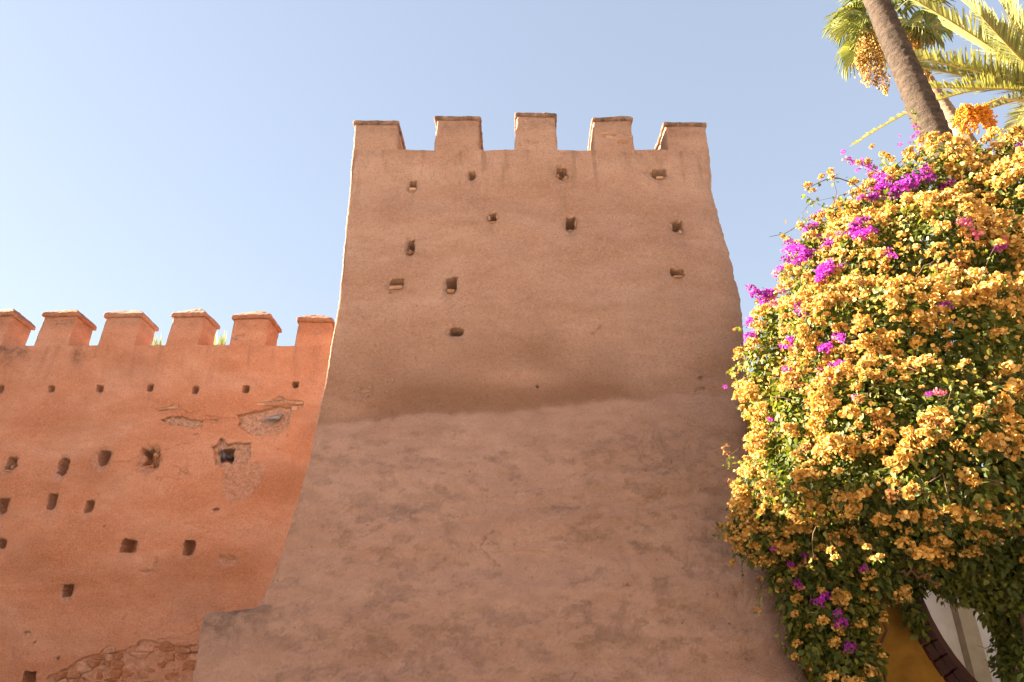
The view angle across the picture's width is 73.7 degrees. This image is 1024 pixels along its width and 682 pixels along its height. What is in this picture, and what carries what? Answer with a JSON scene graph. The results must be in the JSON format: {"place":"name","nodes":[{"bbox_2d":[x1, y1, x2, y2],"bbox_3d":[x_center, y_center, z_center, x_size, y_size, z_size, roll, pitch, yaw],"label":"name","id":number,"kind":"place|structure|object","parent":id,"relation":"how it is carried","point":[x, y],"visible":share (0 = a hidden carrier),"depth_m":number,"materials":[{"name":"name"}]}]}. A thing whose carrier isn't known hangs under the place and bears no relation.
{"place":"outdoors","nodes":[
{"label":"outdoors","id":0,"kind":"place"},
{"bbox_2d":[152,330,227,344],"bbox_3d":[-9.159,4.212,17.345,2.332,10.226,0.586,0,-25,0],"label":"palm tree","id":1,"kind":"object","parent":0,"point":[220,342],"visible":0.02,"depth_m":19.27,"materials":[{"name":"plant"}]},
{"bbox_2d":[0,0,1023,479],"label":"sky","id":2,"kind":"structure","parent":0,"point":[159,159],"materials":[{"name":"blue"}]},
{"label":"ground","id":3,"kind":"structure","parent":0,"visible":0},
{"bbox_2d":[0,308,334,681],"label":"fortress wall","id":4,"kind":"structure","parent":3,"relation":"on","point":[144,528],"depth_m":14.53,"materials":[{"name":"red paint"}]},
{"bbox_2d":[220,450,233,461],"bbox_3d":[-6.182,2.541,14.864,0.161,0.237,0.500,-11,-27,23],"label":"pigeon","id":5,"kind":"object","parent":4,"relation":"on","point":[226,457],"visible":0.92,"depth_m":14.77,"materials":[{"name":"grey"}]},
{"bbox_2d":[262,413,283,423],"bbox_3d":[-5.255,1.708,15.032,0.500,0.237,0.161,-2,-21,-31],"label":"pigeon","id":6,"kind":"object","parent":4,"relation":"on","point":[274,418],"visible":1,"depth_m":14.99,"materials":[{"name":"white"}]},
{"bbox_2d":[193,112,807,681],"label":"crenellated tower","id":7,"kind":"structure","parent":3,"relation":"on","point":[529,422],"depth_m":8.85,"materials":[{"name":"paint"}]},
{"bbox_2d":[743,365,1023,681],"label":"gate wall","id":8,"kind":"structure","parent":3,"relation":"on","point":[921,659],"depth_m":7.23,"materials":[{"name":"paint"}]},
{"bbox_2d":[712,107,1023,681],"bbox_3d":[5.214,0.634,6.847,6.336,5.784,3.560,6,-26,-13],"label":"bougainvillea vine","id":9,"kind":"object","parent":8,"relation":"attached to","point":[934,442],"visible":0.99,"depth_m":5.99,"materials":[{"name":"yellow plant"}]},
{"bbox_2d":[821,0,1022,215],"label":"palm tree","id":10,"kind":"object","parent":3,"relation":"on","point":[860,43],"visible":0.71,"depth_m":17.66,"materials":[{"name":"green plant"}]},
{"bbox_2d":[849,0,1023,153],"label":"palm tree","id":11,"kind":"object","parent":3,"relation":"on","point":[1010,51],"visible":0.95,"depth_m":13.77,"materials":[{"name":"green plant"}]},
{"bbox_2d":[863,0,1021,377],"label":"palm tree","id":12,"kind":"object","parent":3,"relation":"on","point":[917,93],"visible":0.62,"depth_m":8.66,"materials":[{"name":"brown plant"}]},
{"bbox_2d":[915,516,1023,681],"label":"white house","id":13,"kind":"structure","parent":3,"relation":"on","point":[965,635],"depth_m":11.14,"materials":[{"name":"beige paint"}]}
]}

